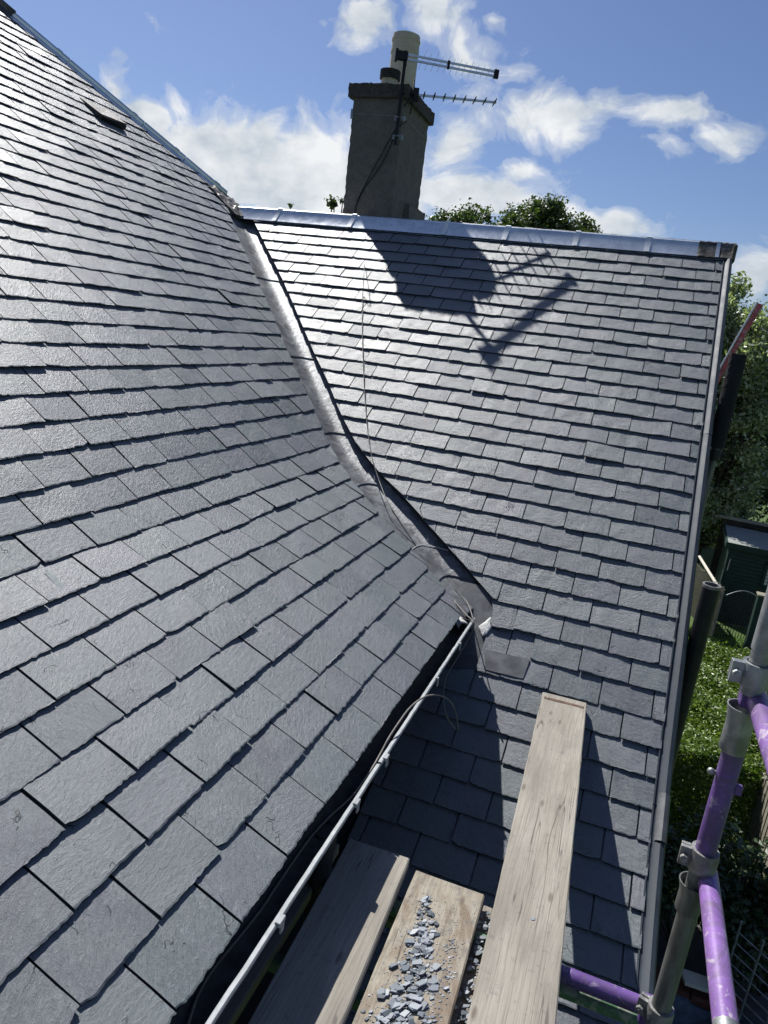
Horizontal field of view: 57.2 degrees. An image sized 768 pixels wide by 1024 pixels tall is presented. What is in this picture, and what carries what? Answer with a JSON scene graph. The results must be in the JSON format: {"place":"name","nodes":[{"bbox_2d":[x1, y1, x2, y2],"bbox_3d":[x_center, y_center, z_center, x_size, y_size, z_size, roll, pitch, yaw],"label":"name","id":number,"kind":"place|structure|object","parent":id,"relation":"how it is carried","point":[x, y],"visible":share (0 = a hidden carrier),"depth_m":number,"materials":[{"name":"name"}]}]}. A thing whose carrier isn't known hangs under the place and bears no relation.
{"place":"outdoors","nodes":[
{"label":"outdoors","id":0,"kind":"place"},
{"bbox_2d":[324,194,343,212],"bbox_3d":[-1.619,-3.729,19.373,1.100,9.274,1.103,12,16,18],"label":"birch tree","id":1,"kind":"object","parent":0,"point":[332,204],"visible":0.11,"depth_m":18.20,"materials":[{"name":"green plant"}]},
{"bbox_2d":[4,0,767,343],"label":"sky","id":2,"kind":"structure","parent":0,"point":[650,117],"materials":[{"name":"blue"}]},
{"bbox_2d":[487,210,541,228],"bbox_3d":[2.892,-3.468,19.937,2.074,9.568,2.258,18,18,35],"label":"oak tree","id":3,"kind":"object","parent":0,"point":[513,219],"visible":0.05,"depth_m":18.31,"materials":[{"name":"green plant"}]},
{"bbox_2d":[656,909,767,1023],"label":"path","id":4,"kind":"structure","parent":0,"point":[695,961],"depth_m":7.55,"materials":[{"name":"grey concrete"}]},
{"bbox_2d":[673,581,721,769],"bbox_3d":[1.370,2.828,4.258,0.090,5.124,0.090,12,16,18],"label":"open black tube","id":5,"kind":"object","parent":4,"relation":"on","point":[703,617],"visible":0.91,"depth_m":3.66,"materials":[{"name":"plastic"}]},
{"bbox_2d":[655,965,741,1014],"bbox_3d":[2.993,4.811,6.947,0.946,0.331,0.244,12,16,18],"label":"brick stack","id":6,"kind":"object","parent":4,"relation":"on","point":[699,998],"visible":0.1,"depth_m":6.83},
{"bbox_2d":[681,969,708,992],"bbox_3d":[3.117,4.568,6.808,0.466,0.040,0.162,11,15,15],"label":"loose plank","id":7,"kind":"object","parent":6,"relation":"on","point":[694,980],"visible":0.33,"depth_m":6.81,"materials":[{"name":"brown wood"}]},
{"bbox_2d":[660,804,767,966],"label":"laurel bush","id":8,"kind":"object","parent":4,"relation":"on","point":[673,869],"visible":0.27,"depth_m":7.36,"materials":[{"name":"green plant"}]},
{"bbox_2d":[672,994,762,1023],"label":"tarpaulin","id":9,"kind":"object","parent":4,"relation":"on","point":[686,1011],"visible":0.24,"depth_m":6.72,"materials":[{"name":"plastic"}]},
{"bbox_2d":[702,352,746,517],"bbox_3d":[1.948,1.984,5.404,0.122,6.295,0.108,12,16,18],"label":"sleeved scaffold pole","id":10,"kind":"object","parent":4,"relation":"on","point":[729,392],"visible":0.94,"depth_m":4.66,"materials":[{"name":"black plastic"}]},
{"bbox_2d":[694,830,767,995],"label":"laurel bush","id":11,"kind":"object","parent":4,"relation":"on","point":[757,883],"visible":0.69,"depth_m":6.90,"materials":[{"name":"green plant"}]},
{"bbox_2d":[710,921,767,1023],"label":"metal rack","id":12,"kind":"object","parent":4,"relation":"on","point":[753,971],"visible":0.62,"depth_m":6.29,"materials":[{"name":"grey metal"}]},
{"bbox_2d":[688,626,746,729],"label":"grass","id":13,"kind":"structure","parent":0,"point":[733,644],"depth_m":16.57,"materials":[{"name":"green plant"}]},
{"bbox_2d":[669,502,767,903],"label":"lawn ground","id":14,"kind":"structure","parent":0,"point":[706,555],"depth_m":17.09,"materials":[{"name":"green plant"}]},
{"bbox_2d":[0,0,737,1023],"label":"house","id":15,"kind":"structure","parent":14,"relation":"on","point":[236,624],"depth_m":3.53,"materials":[{"name":"stone"}]},
{"bbox_2d":[187,510,474,1023],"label":"gutter","id":16,"kind":"object","parent":15,"relation":"attached to","point":[273,891],"visible":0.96,"depth_m":2.15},
{"bbox_2d":[354,56,406,212],"bbox_3d":[-0.040,-3.565,6.712,0.381,1.410,0.144,12,16,18],"label":"aerial cable","id":17,"kind":"object","parent":15,"relation":"attached to","point":[389,139],"visible":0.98,"depth_m":6.75,"materials":[{"name":"black plastic"}]},
{"bbox_2d":[355,121,406,213],"bbox_3d":[-0.044,-3.298,6.767,0.421,0.888,0.155,12,16,18],"label":"aerial cable","id":18,"kind":"object","parent":15,"relation":"attached to","point":[376,171],"visible":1,"depth_m":6.85,"materials":[{"name":"black plastic"}]},
{"bbox_2d":[362,212,473,618],"bbox_3d":[-0.072,-1.509,6.161,0.456,2.590,5.997,4,15,-11],"label":"roof cable","id":19,"kind":"object","parent":15,"relation":"on","point":[369,441],"visible":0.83,"depth_m":4.79,"materials":[{"name":"black plastic"}]},
{"bbox_2d":[350,47,498,144],"bbox_3d":[0.450,-3.937,6.897,1.363,0.831,0.932,12,16,18],"label":"television aerial","id":20,"kind":"object","parent":15,"relation":"attached to","point":[400,55],"visible":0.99,"depth_m":6.60,"materials":[{"name":"metal"}]},
{"bbox_2d":[426,197,496,224],"bbox_3d":[1.851,-3.388,19.166,3.245,9.547,3.221,12,16,18],"label":"oak tree","id":21,"kind":"object","parent":14,"relation":"on","point":[470,215],"visible":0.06,"depth_m":17.61,"materials":[{"name":"green plant"}]},
{"bbox_2d":[267,586,767,1023],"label":"scaffold","id":22,"kind":"object","parent":14,"relation":"on","point":[699,890],"visible":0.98,"depth_m":1.67,"materials":[{"name":"purple metal"}]},
{"bbox_2d":[215,843,338,1023],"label":"scaffold board","id":23,"kind":"object","parent":22,"relation":"on","point":[238,1001],"visible":0.22,"depth_m":1.92,"materials":[{"name":"wood"}]},
{"bbox_2d":[248,839,409,1023],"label":"scaffold board","id":24,"kind":"object","parent":22,"relation":"on","point":[318,977],"visible":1,"depth_m":1.95,"materials":[{"name":"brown wood"}]},
{"bbox_2d":[351,871,484,1023],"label":"scaffold board","id":25,"kind":"object","parent":22,"relation":"on","point":[461,900],"visible":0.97,"depth_m":2.02,"materials":[{"name":"brown wood"}]},
{"bbox_2d":[360,893,474,1023],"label":"slate chips","id":26,"kind":"object","parent":25,"relation":"on","point":[396,1004],"visible":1,"depth_m":1.89,"materials":[{"name":"grey stone"}]},
{"bbox_2d":[450,905,492,1023],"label":"timber batten","id":27,"kind":"object","parent":22,"relation":"on","point":[471,975],"visible":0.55,"depth_m":2.00,"materials":[{"name":"brown wood"}]},
{"bbox_2d":[451,906,490,1023],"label":"slate rubble","id":28,"kind":"object","parent":27,"relation":"on","point":[477,952],"visible":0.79,"depth_m":2.00,"materials":[{"name":"grey stone"}]},
{"bbox_2d":[467,692,586,1023],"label":"scaffold board","id":29,"kind":"object","parent":22,"relation":"on","point":[518,978],"visible":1,"depth_m":2.26,"materials":[{"name":"brown wood"}]},
{"bbox_2d":[496,192,602,232],"bbox_3d":[3.919,-3.844,20.589,3.453,10.180,3.778,12,16,18],"label":"oak tree","id":30,"kind":"object","parent":14,"relation":"on","point":[548,213],"visible":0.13,"depth_m":18.69,"materials":[{"name":"green plant"}]},
{"bbox_2d":[691,555,724,636],"bbox_3d":[7.925,2.055,17.460,0.195,1.547,2.014,9,15,6],"label":"picket fence","id":31,"kind":"object","parent":14,"relation":"on","point":[701,576],"visible":0.42,"depth_m":17.57,"materials":[{"name":"brown wood"}]},
{"bbox_2d":[714,591,755,638],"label":"garden gate","id":32,"kind":"structure","parent":31,"relation":"attached to","point":[735,613],"depth_m":16.55,"materials":[{"name":"metal"}]},
{"bbox_2d":[667,637,767,864],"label":"hedge","id":33,"kind":"object","parent":14,"relation":"on","point":[710,696],"visible":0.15,"depth_m":9.02,"materials":[{"name":"green plant"}]},
{"bbox_2d":[697,300,767,564],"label":"willow tree","id":34,"kind":"object","parent":14,"relation":"on","point":[734,484],"visible":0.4,"depth_m":18.92,"materials":[{"name":"green plant"}]},
{"bbox_2d":[713,270,758,481],"bbox_3d":[8.956,-2.520,20.644,3.338,8.832,3.334,12,16,18],"label":"willow tree","id":35,"kind":"object","parent":14,"relation":"on","point":[735,288],"visible":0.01,"depth_m":19.41,"materials":[{"name":"green plant"}]},
{"bbox_2d":[709,513,767,626],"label":"garden shed","id":36,"kind":"structure","parent":14,"relation":"on","point":[739,562],"depth_m":17.62,"materials":[{"name":"wood"}]},
{"bbox_2d":[760,562,767,587],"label":"window frame","id":37,"kind":"structure","parent":36,"relation":"in","point":[766,568],"depth_m":17.22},
{"bbox_2d":[764,571,767,585],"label":"window","id":38,"kind":"structure","parent":36,"relation":"in","point":[766,580],"depth_m":17.24,"materials":[{"name":"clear glass"}]},
{"bbox_2d":[718,302,762,383],"bbox_3d":[3.231,1.079,8.242,0.594,6.887,0.052,12,16,18],"label":"red scaffold pole","id":39,"kind":"object","parent":14,"relation":"on","point":[744,329],"visible":0.24,"depth_m":7.39,"materials":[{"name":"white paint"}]},
{"bbox_2d":[723,742,767,920],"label":"bush","id":40,"kind":"object","parent":14,"relation":"on","point":[757,826],"visible":0.26,"depth_m":8.51,"materials":[{"name":"green plant"}]},
{"bbox_2d":[728,294,767,522],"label":"holly tree","id":41,"kind":"object","parent":14,"relation":"on","point":[762,501],"visible":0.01,"depth_m":24.38,"materials":[{"name":"green plant"}]},
{"bbox_2d":[731,329,767,511],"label":"holly tree","id":42,"kind":"object","parent":14,"relation":"on","point":[761,438],"depth_m":23.08,"materials":[{"name":"green plant"}]},
{"bbox_2d":[742,591,764,649],"bbox_3d":[8.384,2.525,15.883,0.260,1.440,0.260,12,16,18],"label":"gate post","id":43,"kind":"object","parent":14,"relation":"on","point":[755,614],"visible":0.58,"depth_m":15.80,"materials":[{"name":"wood"}]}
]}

